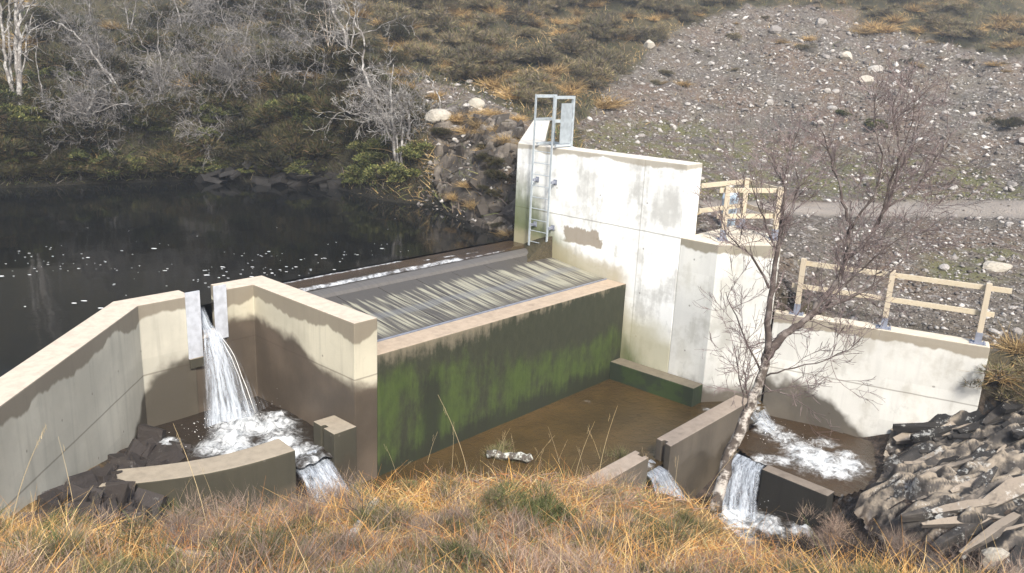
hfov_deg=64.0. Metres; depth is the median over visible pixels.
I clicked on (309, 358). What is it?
dividing wall
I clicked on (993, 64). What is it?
grass tussock
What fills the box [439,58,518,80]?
heather bush
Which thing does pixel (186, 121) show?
scrub tree
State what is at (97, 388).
wing wall
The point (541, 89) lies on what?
heather bush
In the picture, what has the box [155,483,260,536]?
dry shrub
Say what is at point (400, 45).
grass tussock
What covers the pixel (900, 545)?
dry shrub
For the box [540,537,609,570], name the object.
dry shrub
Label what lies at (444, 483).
heather clump
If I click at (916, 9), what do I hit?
grass tussock
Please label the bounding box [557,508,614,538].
dry shrub
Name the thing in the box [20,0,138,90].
birch tree
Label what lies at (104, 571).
heather clump
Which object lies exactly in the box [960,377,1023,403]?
heather bush
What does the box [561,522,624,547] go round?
heather clump
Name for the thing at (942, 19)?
grass tussock
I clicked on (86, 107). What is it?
bare shrub
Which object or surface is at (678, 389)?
wall
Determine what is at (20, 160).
grass tussock
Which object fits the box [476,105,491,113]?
grass tussock
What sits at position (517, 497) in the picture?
heather clump
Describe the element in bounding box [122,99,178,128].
heather bush
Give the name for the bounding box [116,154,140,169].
leafy bush
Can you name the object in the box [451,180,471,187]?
grass tussock
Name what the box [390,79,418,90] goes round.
grass tussock
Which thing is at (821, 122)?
stone
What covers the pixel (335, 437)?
basin block
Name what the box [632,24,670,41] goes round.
heather bush
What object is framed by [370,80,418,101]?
heather bush
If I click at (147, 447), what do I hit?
wet rocks
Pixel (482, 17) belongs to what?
heather bush
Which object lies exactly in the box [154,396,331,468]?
plunge pool
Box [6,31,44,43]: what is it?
grass tussock
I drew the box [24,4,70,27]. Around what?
heather bush
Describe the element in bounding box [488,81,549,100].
grass tussock
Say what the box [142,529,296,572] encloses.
dry shrub
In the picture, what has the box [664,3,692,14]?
heather bush
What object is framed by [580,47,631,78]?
heather bush
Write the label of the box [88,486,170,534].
rock mound
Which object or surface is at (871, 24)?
grass tussock
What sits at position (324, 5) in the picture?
bare shrub
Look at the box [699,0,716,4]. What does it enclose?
heather bush
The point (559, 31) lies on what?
grass tussock
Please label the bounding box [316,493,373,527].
dry shrub
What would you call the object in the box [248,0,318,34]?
scrub tree
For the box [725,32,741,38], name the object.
heather bush
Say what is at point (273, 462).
curved wall
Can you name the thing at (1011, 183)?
stone
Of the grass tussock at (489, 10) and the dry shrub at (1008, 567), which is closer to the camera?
the dry shrub at (1008, 567)
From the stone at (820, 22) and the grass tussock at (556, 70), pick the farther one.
the stone at (820, 22)
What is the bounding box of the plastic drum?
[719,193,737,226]
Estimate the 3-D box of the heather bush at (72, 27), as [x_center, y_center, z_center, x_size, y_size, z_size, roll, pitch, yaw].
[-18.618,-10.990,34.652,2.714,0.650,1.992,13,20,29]
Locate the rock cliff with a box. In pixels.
[431,106,524,231]
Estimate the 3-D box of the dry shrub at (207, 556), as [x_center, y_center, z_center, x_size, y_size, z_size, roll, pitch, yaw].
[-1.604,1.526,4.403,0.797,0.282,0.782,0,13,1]
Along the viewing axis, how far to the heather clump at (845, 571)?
5.13 m
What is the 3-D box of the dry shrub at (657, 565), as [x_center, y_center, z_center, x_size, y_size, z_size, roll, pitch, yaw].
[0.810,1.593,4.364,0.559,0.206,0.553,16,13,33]
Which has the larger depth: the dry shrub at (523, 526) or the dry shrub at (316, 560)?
the dry shrub at (523, 526)
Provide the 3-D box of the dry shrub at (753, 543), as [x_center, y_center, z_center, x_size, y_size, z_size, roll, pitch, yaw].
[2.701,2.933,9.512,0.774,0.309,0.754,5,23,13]
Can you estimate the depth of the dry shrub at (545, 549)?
4.80 m
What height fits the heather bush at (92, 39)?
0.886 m
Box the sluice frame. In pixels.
[185,284,228,368]
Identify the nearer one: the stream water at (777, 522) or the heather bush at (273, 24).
the stream water at (777, 522)
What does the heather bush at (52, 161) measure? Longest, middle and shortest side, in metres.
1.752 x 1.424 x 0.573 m
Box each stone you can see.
[766,99,772,105]
[769,25,781,33]
[811,120,824,125]
[816,18,827,26]
[823,88,830,92]
[827,105,836,109]
[867,65,883,71]
[939,264,949,270]
[988,328,1001,336]
[1003,187,1014,191]
[1007,181,1017,185]
[1011,327,1022,334]
[1018,137,1023,142]
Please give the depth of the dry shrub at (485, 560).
4.24 m
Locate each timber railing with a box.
[698,178,783,241]
[789,258,1011,345]
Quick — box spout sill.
[196,328,228,412]
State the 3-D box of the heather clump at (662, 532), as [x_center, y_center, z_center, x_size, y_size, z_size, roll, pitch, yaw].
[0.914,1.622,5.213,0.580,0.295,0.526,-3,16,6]
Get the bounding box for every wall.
[0,290,198,521]
[99,439,296,517]
[211,276,376,482]
[578,451,648,491]
[609,358,702,406]
[652,395,749,501]
[757,465,833,526]
[760,310,989,436]
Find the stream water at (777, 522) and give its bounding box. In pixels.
[693,496,830,568]
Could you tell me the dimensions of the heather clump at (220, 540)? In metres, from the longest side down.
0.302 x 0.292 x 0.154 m
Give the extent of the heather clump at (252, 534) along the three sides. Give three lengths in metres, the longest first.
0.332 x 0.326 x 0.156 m
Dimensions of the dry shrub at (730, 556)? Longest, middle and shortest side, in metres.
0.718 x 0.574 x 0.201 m
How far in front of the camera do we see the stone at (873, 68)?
44.15 m
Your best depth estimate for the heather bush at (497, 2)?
43.64 m
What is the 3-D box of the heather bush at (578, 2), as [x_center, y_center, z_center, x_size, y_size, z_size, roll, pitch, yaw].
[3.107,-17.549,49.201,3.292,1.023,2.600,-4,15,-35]
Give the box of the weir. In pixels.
[306,251,625,476]
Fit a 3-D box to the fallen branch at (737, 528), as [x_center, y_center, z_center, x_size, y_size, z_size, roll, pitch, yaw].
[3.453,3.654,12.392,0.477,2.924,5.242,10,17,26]
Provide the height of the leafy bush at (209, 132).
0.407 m
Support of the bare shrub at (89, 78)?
on the ground at (1006, 208)
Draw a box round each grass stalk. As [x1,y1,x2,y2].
[11,425,46,530]
[173,424,205,522]
[446,412,468,482]
[598,408,616,482]
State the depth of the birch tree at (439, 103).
28.16 m
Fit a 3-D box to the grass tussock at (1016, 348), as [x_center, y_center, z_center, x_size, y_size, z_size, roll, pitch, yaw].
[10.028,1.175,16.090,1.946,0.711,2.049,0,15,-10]
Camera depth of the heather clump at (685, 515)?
6.23 m
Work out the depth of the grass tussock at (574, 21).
46.85 m
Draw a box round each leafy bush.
[0,82,35,99]
[0,102,37,121]
[0,151,37,162]
[7,105,43,120]
[12,69,43,79]
[16,105,50,124]
[39,66,60,74]
[56,70,82,79]
[57,151,101,166]
[58,160,85,174]
[67,142,95,160]
[69,147,122,161]
[97,163,135,177]
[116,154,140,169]
[119,111,148,126]
[119,155,144,167]
[123,157,152,173]
[147,120,171,131]
[154,156,209,173]
[192,111,225,123]
[195,156,231,171]
[196,127,224,138]
[197,99,250,115]
[199,103,226,110]
[201,109,225,118]
[205,160,225,169]
[230,138,249,147]
[236,163,253,172]
[241,138,265,148]
[242,114,272,124]
[254,98,310,118]
[273,159,307,173]
[282,93,319,111]
[289,118,332,136]
[292,105,347,124]
[298,111,337,123]
[298,159,328,174]
[336,172,359,184]
[344,163,377,185]
[346,140,389,162]
[355,151,385,166]
[363,160,421,182]
[366,132,404,148]
[394,139,434,157]
[402,150,424,159]
[836,109,851,115]
[864,118,891,128]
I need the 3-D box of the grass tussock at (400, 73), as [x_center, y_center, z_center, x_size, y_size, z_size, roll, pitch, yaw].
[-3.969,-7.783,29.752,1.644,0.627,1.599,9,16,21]
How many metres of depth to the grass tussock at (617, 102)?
35.85 m
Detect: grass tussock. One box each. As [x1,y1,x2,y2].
[0,36,34,50]
[0,74,27,87]
[0,155,46,163]
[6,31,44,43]
[67,152,122,174]
[95,17,133,28]
[135,142,206,163]
[139,145,215,164]
[171,74,205,86]
[225,62,275,77]
[247,70,309,91]
[296,66,326,78]
[345,4,377,17]
[364,15,392,25]
[381,38,400,46]
[382,65,418,75]
[386,39,417,48]
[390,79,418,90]
[409,20,430,29]
[414,40,442,48]
[420,3,458,12]
[426,90,448,97]
[433,57,459,66]
[438,192,457,203]
[444,124,477,135]
[446,113,469,121]
[449,6,470,16]
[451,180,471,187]
[454,116,493,127]
[456,11,479,19]
[456,20,480,26]
[458,198,485,213]
[461,74,503,89]
[461,124,495,135]
[475,108,512,116]
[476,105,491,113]
[476,122,531,133]
[478,2,518,14]
[478,69,525,90]
[480,54,519,64]
[485,40,507,51]
[486,61,524,76]
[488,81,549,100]
[488,225,513,236]
[489,132,520,142]
[496,137,520,144]
[510,113,529,123]
[517,9,545,19]
[525,14,552,30]
[533,68,558,84]
[536,61,578,77]
[545,26,576,36]
[548,15,565,23]
[550,77,593,92]
[554,42,594,52]
[556,83,589,95]
[563,15,584,25]
[565,14,613,26]
[566,8,596,14]
[582,71,615,86]
[583,0,618,6]
[592,94,636,111]
[596,93,636,114]
[612,34,635,39]
[617,10,647,17]
[643,14,664,21]
[655,11,676,18]
[674,78,693,86]
[692,12,707,17]
[768,38,794,43]
[796,33,820,40]
[834,0,848,4]
[842,24,882,35]
[850,18,910,30]
[863,20,905,32]
[879,11,915,22]
[896,2,931,11]
[903,23,933,32]
[908,61,928,67]
[915,25,959,36]
[921,0,949,5]
[923,13,958,23]
[949,321,1023,357]
[958,360,1023,396]
[971,24,995,32]
[980,60,1008,65]
[981,19,1023,28]
[984,10,1023,22]
[989,40,1007,47]
[999,19,1023,33]
[1000,37,1023,48]
[1001,67,1014,72]
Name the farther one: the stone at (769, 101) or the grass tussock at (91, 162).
the stone at (769, 101)
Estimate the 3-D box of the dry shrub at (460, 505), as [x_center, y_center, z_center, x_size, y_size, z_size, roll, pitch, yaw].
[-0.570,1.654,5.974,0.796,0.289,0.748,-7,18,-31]
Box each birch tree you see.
[0,0,54,105]
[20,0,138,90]
[22,42,42,107]
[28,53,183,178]
[307,0,433,172]
[315,0,374,47]
[403,92,417,144]
[424,75,440,108]
[684,38,992,512]
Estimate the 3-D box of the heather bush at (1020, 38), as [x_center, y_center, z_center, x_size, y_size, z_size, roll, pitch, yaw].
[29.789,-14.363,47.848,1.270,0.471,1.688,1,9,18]
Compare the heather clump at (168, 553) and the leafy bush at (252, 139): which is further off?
the leafy bush at (252, 139)
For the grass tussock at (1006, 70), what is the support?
on the ground at (1006, 208)
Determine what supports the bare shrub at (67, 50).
on the ground at (1006, 208)
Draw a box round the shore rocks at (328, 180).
[193,154,343,187]
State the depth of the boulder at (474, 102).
28.86 m
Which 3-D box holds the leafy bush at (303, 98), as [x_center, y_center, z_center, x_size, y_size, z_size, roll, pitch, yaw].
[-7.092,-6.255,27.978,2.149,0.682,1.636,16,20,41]
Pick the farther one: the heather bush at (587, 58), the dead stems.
the heather bush at (587, 58)
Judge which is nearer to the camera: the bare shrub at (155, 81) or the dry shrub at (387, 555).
the dry shrub at (387, 555)
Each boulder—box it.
[424,109,450,123]
[468,98,484,108]
[643,40,654,48]
[840,51,851,59]
[859,75,873,84]
[980,547,1009,562]
[982,260,1012,271]
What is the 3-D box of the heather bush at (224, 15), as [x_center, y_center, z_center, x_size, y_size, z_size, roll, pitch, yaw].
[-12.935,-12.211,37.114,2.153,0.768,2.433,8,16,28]
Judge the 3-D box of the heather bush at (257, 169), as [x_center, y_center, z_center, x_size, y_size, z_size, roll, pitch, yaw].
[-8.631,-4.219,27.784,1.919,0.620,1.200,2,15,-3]
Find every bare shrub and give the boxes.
[49,28,102,68]
[49,44,118,109]
[52,1,90,43]
[53,63,125,153]
[59,87,136,138]
[73,35,143,68]
[131,58,205,102]
[163,39,214,94]
[168,0,208,11]
[186,0,214,27]
[187,55,267,113]
[198,35,270,98]
[255,9,321,82]
[310,0,339,13]
[347,56,412,143]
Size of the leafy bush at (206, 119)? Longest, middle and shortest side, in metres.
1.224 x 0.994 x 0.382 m
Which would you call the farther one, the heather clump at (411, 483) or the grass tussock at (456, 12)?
the grass tussock at (456, 12)
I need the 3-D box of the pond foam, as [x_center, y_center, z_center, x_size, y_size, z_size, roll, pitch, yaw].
[-6.482,-0.994,18.806,6.933,0.001,10.087,16,20,40]
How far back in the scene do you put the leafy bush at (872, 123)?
36.76 m
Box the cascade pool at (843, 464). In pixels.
[738,415,876,496]
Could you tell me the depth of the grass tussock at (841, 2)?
53.61 m
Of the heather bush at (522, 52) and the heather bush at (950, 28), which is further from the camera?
the heather bush at (950, 28)
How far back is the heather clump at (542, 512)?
6.13 m
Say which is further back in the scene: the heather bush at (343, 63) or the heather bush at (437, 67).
the heather bush at (437, 67)
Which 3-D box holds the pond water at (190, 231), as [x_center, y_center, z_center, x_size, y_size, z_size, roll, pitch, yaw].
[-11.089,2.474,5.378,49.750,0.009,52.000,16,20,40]
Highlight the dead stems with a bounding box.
[298,2,345,46]
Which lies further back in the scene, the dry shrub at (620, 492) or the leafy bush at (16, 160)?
the leafy bush at (16, 160)
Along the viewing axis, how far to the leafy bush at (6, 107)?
25.23 m
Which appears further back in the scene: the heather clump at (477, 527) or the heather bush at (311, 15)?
the heather bush at (311, 15)
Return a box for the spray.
[185,402,830,531]
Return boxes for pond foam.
[24,243,408,306]
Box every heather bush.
[0,0,18,20]
[0,49,35,60]
[0,75,7,88]
[0,91,16,119]
[0,115,48,138]
[0,133,36,159]
[0,136,50,158]
[0,159,37,177]
[0,161,20,176]
[0,162,27,172]
[1,75,67,94]
[9,157,39,168]
[10,121,62,140]
[14,92,57,105]
[14,159,46,174]
[15,136,54,154]
[19,88,100,117]
[20,153,72,171]
[21,28,63,41]
[21,45,50,63]
[21,113,117,147]
[23,47,86,70]
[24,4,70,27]
[30,159,88,176]
[40,118,125,144]
[43,149,72,161]
[51,139,85,151]
[52,20,97,33]
[53,56,95,70]
[54,103,127,132]
[54,160,90,173]
[58,32,88,42]
[60,143,95,155]
[63,47,107,64]
[66,31,114,48]
[71,53,150,78]
[84,83,148,114]
[87,156,138,175]
[88,161,109,170]
[91,150,135,173]
[92,49,152,88]
[110,29,168,49]
[110,163,132,174]
[117,26,149,38]
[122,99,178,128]
[125,159,177,175]
[126,79,158,92]
[140,3,183,23]
[141,142,208,173]
[143,91,211,114]
[165,22,208,48]
[165,161,216,175]
[173,130,226,149]
[174,101,210,115]
[175,6,203,20]
[177,66,204,76]
[182,38,226,50]
[184,69,257,96]
[189,45,239,59]
[191,0,225,8]
[193,53,245,74]
[195,90,251,111]
[198,8,248,23]
[204,0,241,7]
[209,143,258,163]
[215,117,274,140]
[217,115,274,138]
[228,137,311,162]
[230,159,270,170]
[236,0,263,11]
[244,50,291,72]
[244,146,304,168]
[246,0,294,10]
[246,65,300,93]
[249,104,286,123]
[256,1,292,17]
[256,22,301,33]
[257,119,322,142]
[270,42,306,60]
[273,84,344,111]
[274,7,338,29]
[274,115,340,150]
[275,138,341,158]
[276,93,307,108]
[277,47,345,70]
[279,75,322,95]
[282,18,350,48]
[300,0,338,10]
[304,91,356,117]
[304,132,353,150]
[307,42,368,69]
[308,162,322,171]
[311,77,358,94]
[317,30,361,39]
[324,111,388,136]
[330,31,359,44]
[331,54,386,69]
[331,89,396,117]
[340,0,374,10]
[351,69,388,84]
[352,39,386,48]
[368,9,421,24]
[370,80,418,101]
[371,2,416,14]
[373,14,419,42]
[377,49,413,65]
[377,97,431,123]
[394,40,441,59]
[404,0,426,5]
[409,2,463,30]
[411,27,435,38]
[419,0,460,10]
[425,0,461,8]
[428,127,453,134]
[431,65,469,73]
[432,32,481,47]
[435,41,496,63]
[436,22,513,44]
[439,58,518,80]
[448,52,495,64]
[454,0,493,8]
[455,62,503,76]
[458,12,500,26]
[469,0,499,8]
[474,152,494,160]
[475,143,486,149]
[476,184,489,189]
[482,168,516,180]
[483,156,505,165]
[484,221,507,227]
[485,188,503,198]
[488,2,544,22]
[490,50,524,66]
[492,67,554,92]
[496,42,559,63]
[511,88,551,103]
[513,0,557,13]
[513,84,570,103]
[515,27,540,35]
[516,50,543,61]
[517,51,527,60]
[520,80,553,93]
[527,50,563,61]
[529,53,556,65]
[530,0,568,8]
[536,82,559,93]
[548,29,602,52]
[553,40,587,50]
[555,23,579,33]
[559,55,613,76]
[563,64,595,77]
[565,0,585,4]
[570,0,606,2]
[571,73,611,87]
[574,22,622,36]
[579,12,623,33]
[580,15,625,29]
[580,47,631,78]
[583,44,633,63]
[588,33,610,39]
[594,9,635,16]
[606,25,642,37]
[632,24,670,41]
[637,0,662,7]
[647,21,670,37]
[650,0,684,10]
[650,79,662,84]
[651,2,675,12]
[657,69,673,74]
[663,6,703,21]
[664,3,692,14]
[691,6,709,11]
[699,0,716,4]
[723,0,740,3]
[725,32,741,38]
[793,43,818,48]
[861,4,873,8]
[864,2,900,16]
[917,10,946,18]
[920,0,976,12]
[922,13,963,27]
[934,23,977,37]
[949,22,981,27]
[953,25,989,37]
[956,58,973,60]
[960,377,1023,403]
[974,355,1023,384]
[982,116,1023,127]
[998,32,1023,41]
[1004,24,1023,33]
[1015,36,1023,43]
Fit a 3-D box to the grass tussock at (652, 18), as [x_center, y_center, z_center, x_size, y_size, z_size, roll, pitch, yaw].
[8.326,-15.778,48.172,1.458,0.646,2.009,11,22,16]
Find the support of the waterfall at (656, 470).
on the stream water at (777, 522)
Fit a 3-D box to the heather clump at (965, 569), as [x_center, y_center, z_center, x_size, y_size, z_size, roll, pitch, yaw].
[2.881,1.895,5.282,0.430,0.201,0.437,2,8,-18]
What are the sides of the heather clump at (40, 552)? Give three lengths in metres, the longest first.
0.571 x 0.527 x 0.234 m
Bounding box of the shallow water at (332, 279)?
[283,241,524,291]
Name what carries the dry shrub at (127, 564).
on the ground at (1006, 208)
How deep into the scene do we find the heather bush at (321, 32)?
34.03 m
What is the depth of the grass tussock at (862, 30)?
49.71 m
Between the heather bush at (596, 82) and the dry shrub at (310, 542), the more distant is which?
the heather bush at (596, 82)
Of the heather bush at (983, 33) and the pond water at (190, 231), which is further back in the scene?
the heather bush at (983, 33)
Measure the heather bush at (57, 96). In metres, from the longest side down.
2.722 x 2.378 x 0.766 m
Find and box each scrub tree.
[110,0,161,29]
[110,0,211,94]
[130,17,289,127]
[163,0,226,34]
[164,93,247,166]
[171,0,273,57]
[193,2,342,97]
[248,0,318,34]
[277,12,395,95]
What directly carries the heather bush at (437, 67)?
on the ground at (1006, 208)
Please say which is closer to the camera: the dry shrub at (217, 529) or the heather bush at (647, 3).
the dry shrub at (217, 529)
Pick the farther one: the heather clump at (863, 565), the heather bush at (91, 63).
the heather bush at (91, 63)
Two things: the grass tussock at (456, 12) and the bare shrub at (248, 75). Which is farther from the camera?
the grass tussock at (456, 12)
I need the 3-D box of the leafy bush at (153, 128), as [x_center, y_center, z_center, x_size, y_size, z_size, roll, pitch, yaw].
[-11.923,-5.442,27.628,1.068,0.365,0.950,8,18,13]
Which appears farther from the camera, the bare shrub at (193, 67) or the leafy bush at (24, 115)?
the bare shrub at (193, 67)
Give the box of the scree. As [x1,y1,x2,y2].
[417,5,1023,344]
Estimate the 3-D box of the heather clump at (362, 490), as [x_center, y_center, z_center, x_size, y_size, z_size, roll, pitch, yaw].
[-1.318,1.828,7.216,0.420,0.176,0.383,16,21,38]
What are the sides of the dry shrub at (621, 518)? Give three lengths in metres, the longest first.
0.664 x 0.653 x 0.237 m
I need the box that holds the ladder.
[528,94,575,244]
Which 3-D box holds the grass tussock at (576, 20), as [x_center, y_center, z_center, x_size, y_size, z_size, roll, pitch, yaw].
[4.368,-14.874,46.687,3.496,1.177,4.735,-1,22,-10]
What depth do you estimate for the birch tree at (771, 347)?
11.78 m
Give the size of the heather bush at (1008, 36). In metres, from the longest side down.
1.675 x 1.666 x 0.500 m
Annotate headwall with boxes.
[514,120,702,372]
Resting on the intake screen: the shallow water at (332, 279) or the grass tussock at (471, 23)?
the shallow water at (332, 279)
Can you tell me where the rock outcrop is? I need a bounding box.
[852,375,1023,572]
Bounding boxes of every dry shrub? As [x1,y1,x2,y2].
[0,525,38,555]
[0,525,143,572]
[14,505,64,529]
[35,562,81,572]
[43,538,120,572]
[43,542,109,572]
[48,502,128,548]
[50,559,115,572]
[93,556,165,572]
[116,504,204,537]
[139,505,232,559]
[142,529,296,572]
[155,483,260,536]
[159,511,238,535]
[162,537,280,572]
[178,478,304,557]
[198,519,242,542]
[202,488,285,530]
[235,514,279,543]
[246,521,370,572]
[264,481,349,531]
[271,543,326,572]
[278,525,370,570]
[283,555,340,572]
[295,467,365,514]
[296,467,313,487]
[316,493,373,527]
[316,518,384,566]
[318,524,388,564]
[320,476,379,512]
[350,534,455,572]
[353,548,456,572]
[356,523,419,565]
[366,473,497,544]
[370,546,400,569]
[377,485,484,533]
[384,506,452,554]
[402,521,520,571]
[403,512,439,537]
[432,547,516,572]
[444,502,562,561]
[458,483,509,511]
[479,526,627,572]
[484,511,579,572]
[505,515,614,570]
[513,545,600,572]
[534,481,573,502]
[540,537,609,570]
[545,514,605,549]
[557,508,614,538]
[565,554,654,572]
[572,463,645,509]
[573,489,657,534]
[592,519,665,562]
[622,540,771,572]
[625,555,707,572]
[673,544,759,571]
[674,540,746,572]
[718,518,770,553]
[745,543,808,571]
[776,505,858,548]
[807,558,857,572]
[808,527,863,554]
[862,512,938,566]
[899,545,987,572]
[909,520,994,566]
[967,541,1023,572]
[975,554,1023,572]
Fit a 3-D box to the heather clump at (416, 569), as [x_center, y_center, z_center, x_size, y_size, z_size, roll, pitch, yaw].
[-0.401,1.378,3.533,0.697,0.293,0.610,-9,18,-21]
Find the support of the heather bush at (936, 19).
on the ground at (1006, 208)
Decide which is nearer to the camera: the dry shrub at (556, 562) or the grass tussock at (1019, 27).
the dry shrub at (556, 562)
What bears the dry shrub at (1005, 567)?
on the ground at (1006, 208)
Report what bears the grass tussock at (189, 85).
on the ground at (1006, 208)
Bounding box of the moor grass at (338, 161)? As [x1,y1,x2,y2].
[0,0,1023,225]
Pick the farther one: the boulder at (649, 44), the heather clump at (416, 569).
the boulder at (649, 44)
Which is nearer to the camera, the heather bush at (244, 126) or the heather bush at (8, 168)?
the heather bush at (8, 168)
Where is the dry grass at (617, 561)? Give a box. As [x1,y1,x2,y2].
[0,450,1006,572]
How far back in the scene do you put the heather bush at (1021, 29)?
49.05 m
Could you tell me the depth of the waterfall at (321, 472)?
12.72 m
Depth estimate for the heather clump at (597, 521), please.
6.05 m
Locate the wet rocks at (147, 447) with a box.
[20,424,191,528]
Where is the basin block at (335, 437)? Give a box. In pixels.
[314,415,356,492]
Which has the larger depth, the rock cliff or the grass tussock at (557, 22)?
the grass tussock at (557, 22)
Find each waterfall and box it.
[200,306,255,425]
[299,450,341,502]
[647,460,679,496]
[723,454,762,518]
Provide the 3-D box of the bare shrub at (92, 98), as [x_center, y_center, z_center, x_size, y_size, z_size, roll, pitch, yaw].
[-13.064,-5.295,25.868,5.072,3.971,2.653,-4,17,-23]
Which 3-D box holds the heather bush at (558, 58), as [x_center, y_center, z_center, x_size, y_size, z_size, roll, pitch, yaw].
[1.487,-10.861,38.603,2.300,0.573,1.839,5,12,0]
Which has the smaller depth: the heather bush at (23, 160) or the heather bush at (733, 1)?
the heather bush at (23, 160)
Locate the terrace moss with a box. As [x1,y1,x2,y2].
[586,120,1023,199]
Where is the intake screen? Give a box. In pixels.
[307,248,606,341]
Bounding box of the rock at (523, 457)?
[486,450,532,462]
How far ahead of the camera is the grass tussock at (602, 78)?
37.89 m
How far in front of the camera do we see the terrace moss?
29.53 m
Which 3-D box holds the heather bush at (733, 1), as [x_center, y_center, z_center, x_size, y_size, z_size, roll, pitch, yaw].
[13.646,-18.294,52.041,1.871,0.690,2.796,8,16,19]
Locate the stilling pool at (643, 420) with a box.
[310,379,764,509]
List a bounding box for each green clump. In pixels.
[39,505,95,537]
[152,498,199,523]
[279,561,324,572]
[298,514,329,537]
[489,478,581,546]
[516,477,579,532]
[627,557,682,572]
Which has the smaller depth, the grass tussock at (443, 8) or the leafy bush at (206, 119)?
the leafy bush at (206, 119)
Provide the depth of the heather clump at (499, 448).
14.72 m
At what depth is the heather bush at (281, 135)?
27.29 m
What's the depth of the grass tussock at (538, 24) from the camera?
45.39 m
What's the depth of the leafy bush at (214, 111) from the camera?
27.97 m
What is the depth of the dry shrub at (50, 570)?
4.07 m
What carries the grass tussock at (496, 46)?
on the ground at (1006, 208)
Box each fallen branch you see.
[156,523,237,559]
[278,520,375,563]
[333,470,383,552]
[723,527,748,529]
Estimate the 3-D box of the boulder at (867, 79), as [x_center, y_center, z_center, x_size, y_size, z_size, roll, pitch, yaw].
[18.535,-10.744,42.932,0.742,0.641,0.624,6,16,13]
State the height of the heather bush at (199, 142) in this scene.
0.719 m
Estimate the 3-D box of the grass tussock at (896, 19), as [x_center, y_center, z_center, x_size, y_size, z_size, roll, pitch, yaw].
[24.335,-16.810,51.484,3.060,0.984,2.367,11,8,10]
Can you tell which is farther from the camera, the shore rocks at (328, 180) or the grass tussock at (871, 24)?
the grass tussock at (871, 24)
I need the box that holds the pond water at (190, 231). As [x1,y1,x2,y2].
[0,181,513,376]
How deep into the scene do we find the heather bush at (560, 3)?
47.49 m
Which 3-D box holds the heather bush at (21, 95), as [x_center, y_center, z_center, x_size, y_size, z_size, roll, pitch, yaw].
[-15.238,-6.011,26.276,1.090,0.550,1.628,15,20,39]
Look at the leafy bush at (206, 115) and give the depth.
28.18 m
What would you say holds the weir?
on the ground at (1006, 208)
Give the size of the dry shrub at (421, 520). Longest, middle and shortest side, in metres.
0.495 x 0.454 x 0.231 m
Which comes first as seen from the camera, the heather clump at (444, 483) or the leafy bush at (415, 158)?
the heather clump at (444, 483)
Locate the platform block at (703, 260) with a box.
[668,225,780,423]
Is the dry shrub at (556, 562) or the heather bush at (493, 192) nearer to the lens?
the dry shrub at (556, 562)
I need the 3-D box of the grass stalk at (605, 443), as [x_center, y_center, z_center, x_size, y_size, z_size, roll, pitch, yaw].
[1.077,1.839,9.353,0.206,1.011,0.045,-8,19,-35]
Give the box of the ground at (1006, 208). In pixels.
[0,0,1023,572]
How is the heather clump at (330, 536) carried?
on the ground at (1006, 208)
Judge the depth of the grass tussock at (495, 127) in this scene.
24.87 m
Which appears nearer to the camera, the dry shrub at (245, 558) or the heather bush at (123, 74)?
the dry shrub at (245, 558)
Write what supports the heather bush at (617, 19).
on the ground at (1006, 208)
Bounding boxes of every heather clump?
[0,503,25,534]
[0,517,96,572]
[0,523,44,554]
[0,524,93,560]
[0,532,70,572]
[57,546,145,572]
[79,504,169,558]
[81,563,131,572]
[119,542,198,572]
[131,533,205,572]
[189,514,295,572]
[203,528,237,552]
[205,504,239,520]
[231,510,257,532]
[238,526,275,545]
[243,510,326,563]
[258,540,334,572]
[285,539,325,564]
[315,527,376,566]
[320,553,402,572]
[331,505,357,527]
[332,496,356,516]
[346,480,386,500]
[346,484,419,545]
[351,491,418,532]
[381,545,439,571]
[392,562,469,572]
[393,479,419,497]
[412,533,453,564]
[428,531,518,572]
[430,473,467,503]
[431,511,494,547]
[448,481,524,529]
[449,564,498,572]
[464,520,507,549]
[478,477,531,516]
[482,438,518,463]
[504,489,530,507]
[517,497,579,536]
[519,526,556,554]
[558,526,627,557]
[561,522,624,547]
[563,505,595,526]
[574,514,618,532]
[595,444,628,462]
[596,484,626,502]
[602,504,668,538]
[611,511,696,562]
[633,506,694,539]
[646,472,656,487]
[663,507,722,546]
[667,561,706,572]
[719,561,763,572]
[770,555,828,572]
[777,553,805,572]
[789,550,870,572]
[838,550,930,572]
[851,560,878,572]
[859,560,900,572]
[930,562,974,572]
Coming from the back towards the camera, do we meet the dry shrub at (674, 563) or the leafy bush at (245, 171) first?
the leafy bush at (245, 171)
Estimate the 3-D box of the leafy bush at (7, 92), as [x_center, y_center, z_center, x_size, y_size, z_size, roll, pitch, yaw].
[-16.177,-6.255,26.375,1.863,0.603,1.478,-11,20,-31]
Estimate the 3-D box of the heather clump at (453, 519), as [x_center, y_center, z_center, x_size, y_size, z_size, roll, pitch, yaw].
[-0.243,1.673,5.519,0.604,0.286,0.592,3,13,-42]
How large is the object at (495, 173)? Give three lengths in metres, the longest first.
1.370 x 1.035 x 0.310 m
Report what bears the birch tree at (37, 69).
on the ground at (1006, 208)
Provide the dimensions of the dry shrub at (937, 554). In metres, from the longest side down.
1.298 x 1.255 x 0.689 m
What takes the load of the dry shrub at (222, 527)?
on the ground at (1006, 208)
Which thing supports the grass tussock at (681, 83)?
on the ground at (1006, 208)
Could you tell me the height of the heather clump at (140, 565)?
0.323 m
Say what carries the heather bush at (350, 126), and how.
on the ground at (1006, 208)
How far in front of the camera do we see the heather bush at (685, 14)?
49.19 m
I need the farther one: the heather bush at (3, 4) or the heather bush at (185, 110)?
the heather bush at (3, 4)
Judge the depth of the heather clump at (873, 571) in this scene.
3.92 m
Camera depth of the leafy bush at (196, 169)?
27.21 m

